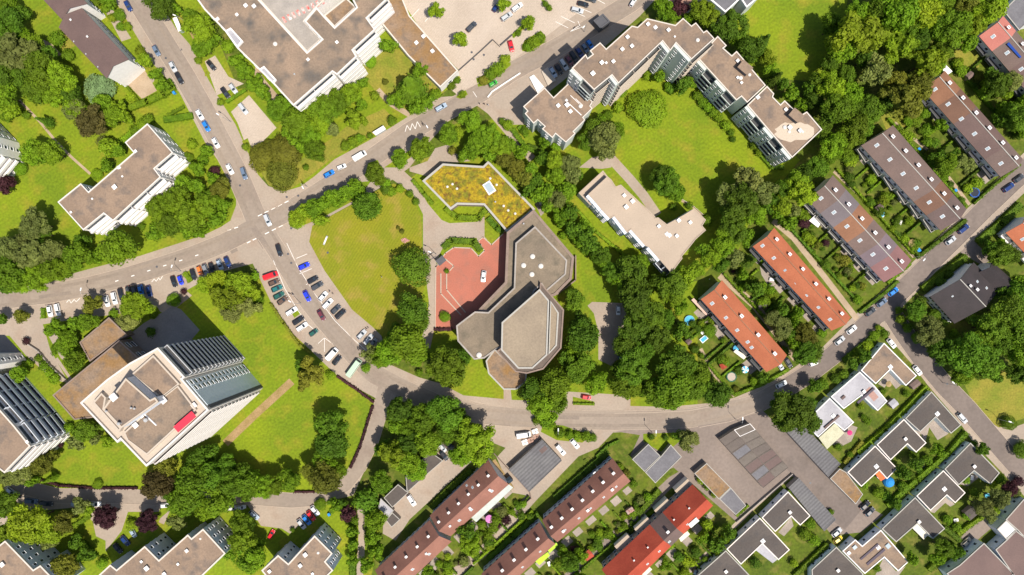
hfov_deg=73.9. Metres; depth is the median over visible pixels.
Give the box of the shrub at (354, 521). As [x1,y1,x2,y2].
[349,517,358,527]
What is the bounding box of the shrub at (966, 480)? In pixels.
[962,476,969,483]
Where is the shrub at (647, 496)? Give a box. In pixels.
[643,492,651,500]
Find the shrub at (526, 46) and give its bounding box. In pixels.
[523,41,531,51]
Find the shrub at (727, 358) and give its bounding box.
[720,356,729,365]
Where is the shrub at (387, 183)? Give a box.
[381,178,391,187]
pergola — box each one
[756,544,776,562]
[816,423,843,448]
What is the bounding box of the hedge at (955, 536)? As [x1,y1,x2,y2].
[943,525,961,541]
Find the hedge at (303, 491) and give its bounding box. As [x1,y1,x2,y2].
[293,490,314,493]
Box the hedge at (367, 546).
[363,511,376,548]
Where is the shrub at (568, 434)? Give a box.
[565,430,573,439]
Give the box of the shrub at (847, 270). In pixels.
[843,267,852,275]
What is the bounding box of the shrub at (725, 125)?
[720,120,731,130]
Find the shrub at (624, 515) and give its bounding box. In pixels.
[621,512,627,519]
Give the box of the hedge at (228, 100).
[225,88,246,103]
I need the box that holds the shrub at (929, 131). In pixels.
[923,125,932,137]
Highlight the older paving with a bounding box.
[564,240,990,574]
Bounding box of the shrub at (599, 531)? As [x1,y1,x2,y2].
[595,528,603,537]
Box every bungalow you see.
[697,549,748,574]
[724,515,789,563]
[758,489,809,531]
[807,543,862,574]
[814,397,853,436]
[827,370,886,410]
[838,526,907,573]
[842,445,895,486]
[857,342,916,385]
[873,418,925,459]
[876,494,944,541]
[902,391,960,433]
[910,468,964,510]
[938,441,998,484]
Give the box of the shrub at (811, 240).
[806,236,817,245]
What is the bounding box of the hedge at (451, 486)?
[429,468,473,509]
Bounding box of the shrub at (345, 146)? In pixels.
[341,139,350,150]
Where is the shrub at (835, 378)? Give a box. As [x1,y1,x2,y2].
[830,373,840,383]
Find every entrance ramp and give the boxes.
[529,75,543,92]
[541,67,555,84]
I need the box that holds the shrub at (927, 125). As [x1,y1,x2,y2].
[921,123,934,133]
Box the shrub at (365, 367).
[360,363,370,373]
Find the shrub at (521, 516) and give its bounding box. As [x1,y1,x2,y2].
[517,511,525,520]
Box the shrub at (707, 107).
[703,102,713,111]
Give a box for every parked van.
[262,271,277,280]
[325,347,338,360]
[352,150,366,161]
[516,431,530,438]
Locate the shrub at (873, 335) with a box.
[869,330,879,340]
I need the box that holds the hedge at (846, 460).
[842,440,863,463]
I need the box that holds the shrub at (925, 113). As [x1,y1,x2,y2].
[920,108,930,118]
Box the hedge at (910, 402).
[857,385,929,454]
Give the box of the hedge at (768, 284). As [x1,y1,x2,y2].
[751,282,771,300]
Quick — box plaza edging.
[435,234,502,327]
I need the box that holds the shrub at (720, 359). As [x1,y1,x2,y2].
[716,354,725,363]
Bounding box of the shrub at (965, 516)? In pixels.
[962,513,969,520]
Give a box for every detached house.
[923,262,996,323]
[997,217,1023,262]
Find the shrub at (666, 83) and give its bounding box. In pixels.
[664,82,673,91]
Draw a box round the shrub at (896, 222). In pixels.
[892,220,900,226]
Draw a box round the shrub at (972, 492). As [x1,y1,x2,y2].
[968,487,981,498]
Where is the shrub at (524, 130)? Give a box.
[520,126,528,134]
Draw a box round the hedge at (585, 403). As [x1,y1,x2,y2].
[573,402,594,404]
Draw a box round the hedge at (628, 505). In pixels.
[625,500,639,517]
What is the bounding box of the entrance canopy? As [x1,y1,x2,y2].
[592,14,609,31]
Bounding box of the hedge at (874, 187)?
[866,180,881,193]
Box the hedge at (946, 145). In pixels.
[938,140,952,151]
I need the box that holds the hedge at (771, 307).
[765,296,784,312]
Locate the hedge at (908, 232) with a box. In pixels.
[905,222,921,235]
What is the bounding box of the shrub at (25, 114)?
[21,111,31,119]
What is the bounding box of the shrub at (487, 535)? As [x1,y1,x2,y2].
[483,531,494,539]
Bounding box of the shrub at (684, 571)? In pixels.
[679,567,690,574]
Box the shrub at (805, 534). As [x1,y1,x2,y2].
[799,528,812,540]
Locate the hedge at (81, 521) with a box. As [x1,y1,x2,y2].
[63,515,92,533]
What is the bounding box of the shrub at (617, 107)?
[612,101,624,113]
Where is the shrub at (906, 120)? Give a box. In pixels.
[903,116,912,125]
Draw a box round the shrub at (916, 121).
[911,116,921,127]
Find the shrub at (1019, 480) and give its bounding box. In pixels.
[1013,475,1023,486]
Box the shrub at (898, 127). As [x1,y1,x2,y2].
[895,124,902,130]
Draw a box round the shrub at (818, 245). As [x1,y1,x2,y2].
[814,241,822,248]
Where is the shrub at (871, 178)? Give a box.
[865,174,876,183]
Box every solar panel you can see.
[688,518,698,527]
[1007,43,1020,57]
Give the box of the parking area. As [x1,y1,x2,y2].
[205,0,591,146]
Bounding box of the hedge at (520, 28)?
[512,26,523,36]
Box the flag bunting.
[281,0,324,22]
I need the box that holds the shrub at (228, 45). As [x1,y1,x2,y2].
[221,39,235,52]
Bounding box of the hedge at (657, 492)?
[636,487,661,515]
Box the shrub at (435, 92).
[430,89,440,99]
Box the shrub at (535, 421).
[532,417,538,425]
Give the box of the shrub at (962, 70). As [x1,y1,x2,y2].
[955,65,968,77]
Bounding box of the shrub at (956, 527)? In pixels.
[951,522,961,531]
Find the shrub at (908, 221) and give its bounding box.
[904,216,913,225]
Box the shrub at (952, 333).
[948,328,959,338]
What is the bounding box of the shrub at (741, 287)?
[738,284,744,291]
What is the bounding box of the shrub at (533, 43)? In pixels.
[526,36,539,50]
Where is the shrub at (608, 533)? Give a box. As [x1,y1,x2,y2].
[602,528,612,539]
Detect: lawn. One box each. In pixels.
[0,0,846,574]
[309,184,423,339]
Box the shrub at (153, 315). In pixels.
[149,311,157,318]
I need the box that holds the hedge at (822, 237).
[810,233,827,247]
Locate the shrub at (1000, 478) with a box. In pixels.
[994,473,1007,484]
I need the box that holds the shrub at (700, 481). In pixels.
[696,477,703,484]
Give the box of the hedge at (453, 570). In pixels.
[444,560,457,574]
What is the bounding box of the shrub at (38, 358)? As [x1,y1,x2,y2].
[33,354,42,362]
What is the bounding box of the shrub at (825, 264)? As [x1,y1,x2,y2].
[820,258,830,269]
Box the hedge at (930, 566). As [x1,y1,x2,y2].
[925,541,958,572]
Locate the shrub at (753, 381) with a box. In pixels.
[750,377,758,385]
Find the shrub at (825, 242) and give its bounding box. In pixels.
[822,238,829,246]
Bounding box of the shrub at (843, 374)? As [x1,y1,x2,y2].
[838,368,848,379]
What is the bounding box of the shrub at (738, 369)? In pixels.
[734,366,743,374]
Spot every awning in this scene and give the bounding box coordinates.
[174,411,195,431]
[536,551,549,564]
[548,543,557,552]
[642,567,651,574]
[679,531,689,541]
[692,298,706,314]
[733,350,745,358]
[809,215,819,227]
[876,471,884,480]
[913,524,927,538]
[943,65,951,73]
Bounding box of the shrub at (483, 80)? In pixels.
[477,76,488,85]
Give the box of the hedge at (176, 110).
[167,105,184,116]
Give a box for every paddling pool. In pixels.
[684,315,694,325]
[699,335,708,342]
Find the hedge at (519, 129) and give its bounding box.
[517,125,528,137]
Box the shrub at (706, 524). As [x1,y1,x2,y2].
[701,519,712,530]
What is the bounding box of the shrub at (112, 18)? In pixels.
[107,13,116,22]
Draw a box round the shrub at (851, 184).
[848,180,855,188]
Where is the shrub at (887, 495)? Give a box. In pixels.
[882,489,892,502]
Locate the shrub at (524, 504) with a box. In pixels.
[519,500,527,507]
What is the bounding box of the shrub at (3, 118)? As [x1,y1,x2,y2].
[0,112,12,122]
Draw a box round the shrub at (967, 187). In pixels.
[962,183,972,193]
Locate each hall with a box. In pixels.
[53,339,146,419]
[382,0,458,91]
[422,161,534,232]
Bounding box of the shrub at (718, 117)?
[713,112,722,122]
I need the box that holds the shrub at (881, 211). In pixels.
[873,206,886,217]
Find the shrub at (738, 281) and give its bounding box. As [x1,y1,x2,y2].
[735,277,742,283]
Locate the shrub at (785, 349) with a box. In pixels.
[780,345,790,356]
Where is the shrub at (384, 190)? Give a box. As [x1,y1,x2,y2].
[380,185,392,195]
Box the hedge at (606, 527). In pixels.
[600,520,616,539]
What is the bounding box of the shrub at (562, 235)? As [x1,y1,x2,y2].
[559,231,566,239]
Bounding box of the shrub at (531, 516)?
[527,513,535,521]
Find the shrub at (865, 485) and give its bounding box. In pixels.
[860,482,869,489]
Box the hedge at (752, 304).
[722,273,787,343]
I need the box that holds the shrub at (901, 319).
[894,313,906,325]
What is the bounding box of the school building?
[198,0,394,110]
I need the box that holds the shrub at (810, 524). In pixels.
[804,518,815,528]
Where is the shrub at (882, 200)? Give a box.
[877,194,889,205]
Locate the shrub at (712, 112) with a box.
[708,107,718,117]
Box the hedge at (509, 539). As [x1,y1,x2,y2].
[487,511,539,560]
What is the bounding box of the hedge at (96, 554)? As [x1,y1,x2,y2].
[69,533,98,560]
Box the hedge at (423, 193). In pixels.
[411,178,434,204]
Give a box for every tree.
[0,0,19,12]
[0,5,24,36]
[0,32,41,69]
[0,64,17,85]
[0,83,20,109]
[0,236,21,259]
[0,255,26,292]
[0,470,14,485]
[0,490,21,513]
[0,518,20,542]
[6,502,54,544]
[7,279,30,293]
[8,466,31,485]
[9,27,29,40]
[9,67,28,88]
[11,240,50,268]
[13,162,27,175]
[13,232,28,245]
[18,137,45,165]
[18,205,52,241]
[19,77,45,105]
[21,33,44,48]
[21,50,60,90]
[22,265,49,292]
[26,225,53,243]
[27,453,53,474]
[32,138,65,165]
[34,516,61,543]
[37,258,73,281]
[38,45,59,61]
[40,239,64,260]
[41,86,63,107]
[45,60,79,92]
[49,551,80,574]
[50,338,69,356]
[50,510,77,534]
[55,329,79,347]
[59,83,83,103]
[60,241,92,272]
[61,99,85,119]
[62,98,87,117]
[62,350,87,373]
[69,419,97,442]
[73,103,108,137]
[77,313,100,330]
[83,73,117,103]
[91,168,102,180]
[92,479,102,488]
[92,504,119,529]
[95,227,140,266]
[101,106,124,127]
[112,9,125,21]
[114,312,140,330]
[119,291,146,320]
[134,508,158,533]
[140,467,174,499]
[141,0,174,20]
[144,194,173,221]
[153,456,176,476]
[155,212,183,237]
[162,185,190,212]
[166,292,180,306]
[166,488,209,517]
[174,199,207,232]
[174,463,208,498]
[180,12,215,44]
[181,7,200,19]
[184,152,192,163]
[184,445,211,465]
[191,41,214,57]
[193,190,218,216]
[194,505,211,521]
[195,276,210,292]
[196,459,227,491]
[201,485,236,518]
[204,270,227,289]
[208,286,245,312]
[209,178,229,198]
[216,453,236,470]
[218,466,255,499]
[219,304,242,323]
[224,271,252,297]
[227,525,257,553]
[229,508,254,533]
[233,546,266,574]
[234,461,251,472]
[236,296,263,317]
[240,485,259,501]
[245,284,260,301]
[248,142,274,172]
[251,474,274,498]
[263,139,274,149]
[266,95,292,121]
[266,159,298,192]
[266,475,283,495]
[267,134,302,165]
[276,466,301,492]
[280,106,309,138]
[288,208,306,229]
[297,355,324,391]
[299,462,319,486]
[300,121,321,142]
[303,107,311,119]
[303,139,325,162]
[305,198,322,218]
[308,93,339,124]
[308,457,342,494]
[309,115,329,136]
[312,451,338,467]
[313,410,348,435]
[314,430,350,459]
[314,498,326,510]
[328,88,351,116]
[334,462,348,478]
[340,82,362,103]
[345,107,368,129]
[352,192,382,220]
[364,509,388,530]
[365,56,376,68]
[365,163,385,186]
[368,350,389,368]
[369,468,392,493]
[376,336,401,365]
[376,439,405,468]
[386,396,412,421]
[388,322,428,365]
[391,148,407,170]
[391,246,430,287]
[394,450,421,474]
[396,290,430,324]
[397,431,419,453]
[398,419,415,435]
[403,459,428,481]
[409,136,435,162]
[409,402,435,433]
[411,348,429,366]
[413,317,429,332]
[414,429,442,457]
[424,395,463,433]
[425,344,467,387]
[436,423,457,445]
[439,121,457,145]
[439,311,450,322]
[446,445,471,466]
[454,418,495,467]
[456,108,481,132]
[456,348,471,364]
[458,535,479,557]
[464,132,489,154]
[473,122,500,148]
[487,132,512,154]
[495,152,515,167]
[507,158,524,177]
[520,376,547,399]
[526,393,553,420]
[539,366,571,401]
[545,148,562,168]
[545,167,565,184]
[548,189,566,207]
[548,394,567,414]
[555,364,572,385]
[559,552,579,572]
[561,155,580,171]
[563,344,581,359]
[564,288,584,312]
[565,351,596,384]
[566,316,601,353]
[568,311,591,327]
[576,133,591,150]
[583,118,603,137]
[583,371,607,395]
[587,121,620,158]
[590,245,611,264]
[602,262,618,282]
[606,373,641,399]
[609,358,625,377]
[612,122,624,138]
[612,333,636,356]
[615,255,648,289]
[615,344,651,386]
[616,277,652,315]
[618,304,657,342]
[627,89,667,129]
[632,253,649,267]
[634,338,655,361]
[640,377,664,407]
[642,300,666,326]
[642,325,671,353]
[648,164,671,182]
[649,271,667,291]
[652,0,674,21]
[653,166,680,195]
[653,370,693,408]
[655,343,698,377]
[657,269,687,299]
[659,292,683,307]
[661,309,675,329]
[668,183,685,202]
[678,428,699,453]
[687,374,706,401]
[688,260,705,276]
[689,0,719,27]
[691,360,710,383]
[698,247,720,267]
[701,381,711,393]
[703,324,716,337]
[703,379,732,407]
[709,228,734,251]
[710,8,749,40]
[712,256,731,272]
[716,182,738,206]
[717,218,747,245]
[718,206,737,223]
[721,181,759,221]
[733,165,763,193]
[737,35,765,64]
[740,254,756,268]
[743,204,766,225]
[750,181,779,204]
[759,49,777,65]
[762,310,782,327]
[770,392,776,410]
[771,194,791,215]
[771,317,793,341]
[771,415,797,431]
[772,389,817,431]
[773,179,788,195]
[784,168,809,193]
[787,179,818,205]
[790,340,817,365]
[795,163,813,180]
[795,322,818,343]
[795,412,822,435]
[799,394,817,408]
[805,91,825,108]
[806,156,830,177]
[807,71,824,91]
[814,115,832,138]
[814,340,823,358]
[815,68,845,98]
[816,153,837,165]
[818,53,839,72]
[818,131,848,158]
[819,92,858,123]
[820,11,842,36]
[824,10,890,53]
[825,28,858,65]
[835,114,871,149]
[836,64,856,83]
[837,146,855,163]
[842,81,863,105]
[844,0,868,18]
[855,50,876,70]
[855,93,885,124]
[859,9,872,19]
[859,51,892,87]
[863,125,874,136]
[867,0,893,19]
[874,86,895,116]
[876,0,920,32]
[878,83,933,121]
[880,18,893,31]
[882,30,920,64]
[883,70,907,87]
[899,20,921,41]
[903,299,927,321]
[905,48,949,76]
[905,69,934,88]
[909,0,945,34]
[911,332,919,343]
[913,26,933,51]
[914,315,944,346]
[924,346,936,358]
[929,8,973,48]
[929,337,962,367]
[930,39,953,57]
[932,537,954,557]
[934,153,959,176]
[935,0,956,11]
[939,62,946,74]
[945,331,991,376]
[948,368,973,385]
[954,0,979,12]
[955,153,977,171]
[963,326,993,348]
[967,13,989,35]
[969,497,994,515]
[972,0,1008,25]
[972,312,1010,344]
[972,369,985,380]
[977,342,1005,380]
[982,488,1011,508]
[984,72,1012,96]
[984,242,1014,265]
[987,292,1023,326]
[991,332,1016,355]
[999,480,1018,496]
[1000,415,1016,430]
[1001,313,1023,344]
[1003,103,1023,132]
[1003,364,1023,384]
[1004,338,1023,365]
[1005,279,1023,301]
[1006,70,1023,91]
[1009,246,1022,262]
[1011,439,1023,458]
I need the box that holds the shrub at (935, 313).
[928,308,941,319]
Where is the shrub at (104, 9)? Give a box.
[100,4,109,12]
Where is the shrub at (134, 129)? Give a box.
[129,124,139,134]
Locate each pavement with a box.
[0,0,1023,549]
[383,302,629,574]
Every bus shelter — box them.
[173,16,183,32]
[373,126,385,135]
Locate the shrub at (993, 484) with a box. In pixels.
[987,481,997,487]
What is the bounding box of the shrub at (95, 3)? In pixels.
[90,0,99,7]
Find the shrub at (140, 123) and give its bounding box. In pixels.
[135,118,145,128]
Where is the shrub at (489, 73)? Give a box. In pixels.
[484,67,495,80]
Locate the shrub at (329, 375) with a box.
[325,371,336,380]
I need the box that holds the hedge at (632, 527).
[611,518,640,548]
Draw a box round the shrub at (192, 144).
[186,138,198,150]
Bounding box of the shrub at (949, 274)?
[943,269,953,279]
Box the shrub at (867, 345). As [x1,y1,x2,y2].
[862,340,873,350]
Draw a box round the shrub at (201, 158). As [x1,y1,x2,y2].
[196,155,208,165]
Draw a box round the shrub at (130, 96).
[125,90,136,101]
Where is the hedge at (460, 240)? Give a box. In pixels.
[441,237,483,252]
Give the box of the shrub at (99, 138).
[95,135,106,145]
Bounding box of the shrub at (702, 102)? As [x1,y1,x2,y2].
[697,97,708,107]
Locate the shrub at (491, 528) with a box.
[487,523,498,534]
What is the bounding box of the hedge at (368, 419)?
[349,405,373,468]
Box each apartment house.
[44,0,105,20]
[59,8,144,86]
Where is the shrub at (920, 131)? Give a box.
[917,127,923,134]
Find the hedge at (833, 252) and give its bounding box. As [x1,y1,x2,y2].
[823,246,839,260]
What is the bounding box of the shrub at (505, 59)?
[499,54,510,66]
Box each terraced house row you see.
[375,517,451,574]
[430,458,508,535]
[481,518,554,574]
[542,456,629,541]
[601,476,712,574]
[698,281,786,371]
[748,228,850,330]
[804,175,910,282]
[854,125,965,232]
[921,71,1022,179]
[975,16,1023,98]
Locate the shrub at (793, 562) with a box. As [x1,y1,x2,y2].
[789,558,798,566]
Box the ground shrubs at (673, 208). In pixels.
[21,0,996,571]
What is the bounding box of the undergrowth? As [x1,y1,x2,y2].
[0,0,1023,574]
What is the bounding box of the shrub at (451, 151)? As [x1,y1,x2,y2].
[447,146,455,155]
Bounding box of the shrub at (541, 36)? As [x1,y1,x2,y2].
[534,31,545,43]
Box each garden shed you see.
[506,475,512,483]
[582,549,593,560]
[625,505,633,514]
[684,338,691,344]
[692,568,698,574]
[874,204,883,209]
[886,398,898,408]
[907,379,920,389]
[961,505,976,519]
[963,71,973,80]
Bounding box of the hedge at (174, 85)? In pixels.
[167,78,176,88]
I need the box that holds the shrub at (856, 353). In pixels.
[852,348,859,358]
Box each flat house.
[938,538,1013,574]
[986,531,1023,574]
[987,516,1016,539]
[997,0,1023,30]
[998,496,1023,535]
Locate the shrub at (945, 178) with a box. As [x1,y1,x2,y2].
[941,175,948,181]
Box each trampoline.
[726,372,736,381]
[969,187,979,197]
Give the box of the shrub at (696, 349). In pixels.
[690,345,699,353]
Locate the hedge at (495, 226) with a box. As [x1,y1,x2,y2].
[486,216,503,234]
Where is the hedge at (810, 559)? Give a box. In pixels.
[791,542,828,574]
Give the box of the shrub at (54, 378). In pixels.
[48,373,60,384]
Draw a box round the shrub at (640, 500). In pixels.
[636,495,644,504]
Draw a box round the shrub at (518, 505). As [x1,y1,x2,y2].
[514,501,521,509]
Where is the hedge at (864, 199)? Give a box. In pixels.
[835,167,913,254]
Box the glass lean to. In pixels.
[472,485,512,521]
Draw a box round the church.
[456,210,573,389]
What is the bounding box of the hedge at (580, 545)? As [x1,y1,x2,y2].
[576,541,585,550]
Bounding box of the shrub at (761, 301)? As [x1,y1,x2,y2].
[755,297,766,308]
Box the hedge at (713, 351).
[704,343,723,359]
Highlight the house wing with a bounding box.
[978,263,1010,289]
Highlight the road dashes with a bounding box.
[115,201,287,281]
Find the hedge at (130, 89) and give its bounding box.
[126,86,141,103]
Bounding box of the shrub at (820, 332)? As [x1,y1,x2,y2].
[816,329,826,337]
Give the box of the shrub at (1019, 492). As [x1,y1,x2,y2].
[1013,489,1021,498]
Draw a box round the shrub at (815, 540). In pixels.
[808,534,820,546]
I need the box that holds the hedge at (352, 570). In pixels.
[348,516,357,574]
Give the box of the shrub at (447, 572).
[441,567,453,574]
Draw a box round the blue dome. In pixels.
[882,477,893,486]
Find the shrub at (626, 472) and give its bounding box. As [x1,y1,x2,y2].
[622,469,630,477]
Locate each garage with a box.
[378,496,394,516]
[384,482,408,506]
[387,511,400,526]
[406,454,442,491]
[509,438,561,491]
[631,442,659,471]
[645,443,681,482]
[693,461,730,498]
[718,429,739,445]
[720,488,745,514]
[724,437,745,452]
[731,444,751,459]
[732,422,754,435]
[738,451,756,466]
[740,430,760,442]
[743,457,762,473]
[746,436,765,449]
[750,464,768,480]
[752,442,771,456]
[757,471,774,487]
[758,449,776,463]
[764,455,782,470]
[770,462,787,477]
[785,428,839,476]
[786,476,835,530]
[827,467,862,503]
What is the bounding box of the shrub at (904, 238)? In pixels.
[900,234,909,242]
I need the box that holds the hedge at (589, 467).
[552,449,610,499]
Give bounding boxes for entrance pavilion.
[79,317,134,361]
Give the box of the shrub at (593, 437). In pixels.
[589,433,596,441]
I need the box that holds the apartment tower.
[80,335,262,466]
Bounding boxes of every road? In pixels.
[0,0,784,506]
[757,159,1023,529]
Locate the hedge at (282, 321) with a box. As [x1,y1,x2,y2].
[269,303,312,353]
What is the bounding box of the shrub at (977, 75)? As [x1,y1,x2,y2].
[973,71,983,80]
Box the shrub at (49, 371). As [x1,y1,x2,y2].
[43,367,54,377]
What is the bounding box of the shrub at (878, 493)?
[871,487,883,498]
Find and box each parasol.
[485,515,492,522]
[742,366,748,372]
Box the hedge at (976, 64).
[965,56,985,73]
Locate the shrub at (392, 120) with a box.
[387,115,397,126]
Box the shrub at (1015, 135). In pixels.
[1011,131,1020,140]
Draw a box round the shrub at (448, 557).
[444,553,451,560]
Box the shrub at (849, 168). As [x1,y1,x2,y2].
[844,165,853,173]
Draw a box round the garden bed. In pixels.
[45,0,678,562]
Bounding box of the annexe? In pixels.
[671,0,693,15]
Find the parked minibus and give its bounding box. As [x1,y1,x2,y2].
[345,358,361,377]
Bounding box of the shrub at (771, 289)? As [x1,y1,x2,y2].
[767,286,776,296]
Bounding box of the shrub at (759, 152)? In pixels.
[755,148,762,156]
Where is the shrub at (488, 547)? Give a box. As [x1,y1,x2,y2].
[484,544,493,549]
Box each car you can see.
[5,486,16,493]
[24,498,38,503]
[39,500,52,505]
[46,305,53,316]
[54,303,61,315]
[90,501,101,506]
[103,295,110,306]
[110,291,118,304]
[112,542,122,553]
[117,288,123,300]
[120,535,130,545]
[123,0,132,11]
[125,286,131,291]
[130,529,137,537]
[131,285,137,293]
[137,284,144,294]
[146,285,152,296]
[151,44,160,56]
[160,503,166,507]
[168,60,177,72]
[170,275,177,287]
[174,71,183,84]
[177,275,183,284]
[189,268,197,279]
[195,108,204,120]
[196,265,203,275]
[201,120,210,131]
[201,263,209,274]
[206,59,216,70]
[208,262,214,272]
[211,136,219,148]
[216,258,223,269]
[220,86,230,97]
[223,256,231,267]
[225,163,234,174]
[228,82,237,93]
[236,504,245,509]
[238,102,248,114]
[240,167,247,179]
[248,509,259,519]
[263,213,271,226]
[267,529,275,538]
[268,278,279,285]
[271,284,282,292]
[273,291,284,299]
[275,243,282,256]
[277,296,288,304]
[285,306,297,315]
[292,315,304,325]
[296,322,308,331]
[296,518,306,529]
[298,262,309,269]
[301,514,311,524]
[302,290,311,301]
[306,510,315,520]
[307,275,318,283]
[309,328,318,336]
[310,505,319,515]
[311,281,323,290]
[317,309,325,320]
[318,291,327,301]
[322,298,333,309]
[323,170,334,178]
[330,304,340,314]
[332,354,341,365]
[335,308,345,319]
[336,164,346,169]
[356,329,366,339]
[363,333,373,344]
[369,338,377,345]
[406,494,416,506]
[435,103,446,111]
[438,444,446,451]
[439,450,448,460]
[466,21,476,32]
[481,270,486,281]
[488,80,497,87]
[492,3,498,12]
[500,11,512,21]
[508,40,514,51]
[511,2,522,12]
[548,66,557,77]
[554,63,562,74]
[555,444,565,455]
[559,58,568,70]
[564,55,573,66]
[569,50,578,62]
[569,438,579,448]
[571,6,583,13]
[575,46,583,57]
[577,0,588,7]
[581,43,588,52]
[581,394,590,399]
[586,39,593,48]
[616,305,619,314]
[629,0,635,7]
[775,380,786,388]
[783,357,792,367]
[831,527,841,537]
[833,535,842,543]
[834,336,844,345]
[845,325,856,334]
[859,500,869,510]
[864,307,875,316]
[864,506,874,516]
[875,298,887,307]
[886,338,896,348]
[887,287,898,296]
[912,365,922,375]
[944,236,955,244]
[956,412,967,423]
[957,224,969,233]
[960,536,971,546]
[1002,182,1014,192]
[1012,174,1023,182]
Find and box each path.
[19,40,970,397]
[49,9,792,574]
[190,32,513,489]
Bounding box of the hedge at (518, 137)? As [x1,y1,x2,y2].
[510,127,540,154]
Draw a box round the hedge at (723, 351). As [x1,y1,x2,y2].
[707,342,734,365]
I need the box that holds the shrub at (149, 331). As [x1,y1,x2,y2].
[145,327,155,338]
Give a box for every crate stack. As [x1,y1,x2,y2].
[521,439,527,444]
[527,437,533,443]
[532,428,538,434]
[533,433,539,439]
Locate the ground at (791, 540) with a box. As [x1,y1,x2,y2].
[27,0,1023,574]
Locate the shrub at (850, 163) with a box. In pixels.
[844,159,856,166]
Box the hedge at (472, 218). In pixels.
[443,206,487,221]
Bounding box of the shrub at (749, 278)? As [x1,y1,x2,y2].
[744,275,754,283]
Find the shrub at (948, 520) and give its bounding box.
[941,515,952,526]
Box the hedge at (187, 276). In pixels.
[181,271,192,282]
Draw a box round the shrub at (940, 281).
[935,277,946,286]
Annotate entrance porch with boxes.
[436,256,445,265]
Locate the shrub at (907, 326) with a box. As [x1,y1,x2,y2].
[902,322,913,332]
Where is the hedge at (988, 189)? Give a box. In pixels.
[972,164,1020,204]
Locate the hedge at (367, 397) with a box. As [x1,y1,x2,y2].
[337,375,374,402]
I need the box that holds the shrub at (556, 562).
[551,557,561,569]
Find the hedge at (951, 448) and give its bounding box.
[884,430,969,507]
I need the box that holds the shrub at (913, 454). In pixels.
[908,450,919,458]
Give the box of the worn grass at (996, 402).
[58,28,1023,426]
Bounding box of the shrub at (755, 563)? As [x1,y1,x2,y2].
[749,556,761,568]
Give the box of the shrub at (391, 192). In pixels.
[387,187,396,196]
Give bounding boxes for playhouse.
[719,363,727,369]
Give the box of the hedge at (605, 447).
[595,439,619,456]
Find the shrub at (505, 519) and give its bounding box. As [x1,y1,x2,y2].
[501,515,511,525]
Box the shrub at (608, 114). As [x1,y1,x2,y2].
[604,110,612,119]
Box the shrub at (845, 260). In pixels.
[839,254,852,266]
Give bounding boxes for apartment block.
[0,124,23,176]
[0,353,25,374]
[0,373,69,472]
[0,539,85,574]
[58,123,188,235]
[99,516,232,574]
[261,523,342,574]
[523,84,592,149]
[566,18,714,107]
[577,171,705,275]
[685,36,765,113]
[698,0,738,23]
[731,86,821,166]
[733,0,755,19]
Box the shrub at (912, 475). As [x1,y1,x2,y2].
[910,470,915,478]
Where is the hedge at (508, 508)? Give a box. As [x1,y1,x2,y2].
[503,503,516,518]
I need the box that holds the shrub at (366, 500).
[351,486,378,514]
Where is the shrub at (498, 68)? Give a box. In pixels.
[490,62,505,76]
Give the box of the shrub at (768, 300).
[762,295,771,305]
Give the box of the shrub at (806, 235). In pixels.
[801,231,812,241]
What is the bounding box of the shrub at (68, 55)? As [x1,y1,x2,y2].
[61,48,76,61]
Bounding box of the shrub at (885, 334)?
[880,329,889,338]
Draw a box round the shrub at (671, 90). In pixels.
[666,83,676,94]
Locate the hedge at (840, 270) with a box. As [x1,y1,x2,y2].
[835,261,852,275]
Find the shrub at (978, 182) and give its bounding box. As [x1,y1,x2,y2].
[971,177,984,189]
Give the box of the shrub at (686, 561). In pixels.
[682,557,691,566]
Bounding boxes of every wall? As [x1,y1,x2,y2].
[27,344,66,379]
[487,73,520,97]
[494,453,531,501]
[557,255,575,294]
[736,473,792,521]
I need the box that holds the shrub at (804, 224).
[798,219,810,228]
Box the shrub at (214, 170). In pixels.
[208,166,219,174]
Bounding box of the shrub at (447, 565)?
[442,561,452,569]
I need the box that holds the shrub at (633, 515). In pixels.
[628,508,636,518]
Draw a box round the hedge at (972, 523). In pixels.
[955,515,984,535]
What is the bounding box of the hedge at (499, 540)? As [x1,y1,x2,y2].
[472,509,532,564]
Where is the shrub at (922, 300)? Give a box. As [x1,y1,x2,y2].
[917,296,927,304]
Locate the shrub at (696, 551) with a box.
[690,545,702,557]
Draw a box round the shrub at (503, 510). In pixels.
[496,506,507,517]
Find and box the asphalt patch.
[38,94,649,424]
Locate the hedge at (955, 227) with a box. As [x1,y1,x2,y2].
[915,218,967,258]
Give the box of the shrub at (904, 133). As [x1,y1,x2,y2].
[899,129,909,138]
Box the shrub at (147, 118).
[141,113,154,125]
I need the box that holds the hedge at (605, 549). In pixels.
[579,509,654,571]
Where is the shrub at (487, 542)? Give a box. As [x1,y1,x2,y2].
[482,538,494,547]
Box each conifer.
[35,116,55,126]
[40,472,59,482]
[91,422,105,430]
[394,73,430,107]
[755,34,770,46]
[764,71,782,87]
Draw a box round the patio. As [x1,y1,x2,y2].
[418,106,989,574]
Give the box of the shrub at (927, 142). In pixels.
[921,137,931,146]
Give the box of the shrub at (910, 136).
[905,131,915,142]
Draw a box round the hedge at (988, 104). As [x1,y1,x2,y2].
[950,61,1010,130]
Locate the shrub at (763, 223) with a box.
[756,217,768,226]
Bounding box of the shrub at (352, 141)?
[347,135,358,146]
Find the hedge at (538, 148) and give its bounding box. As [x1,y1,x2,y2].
[528,143,547,152]
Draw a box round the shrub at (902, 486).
[897,481,908,491]
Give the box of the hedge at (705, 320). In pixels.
[690,316,708,332]

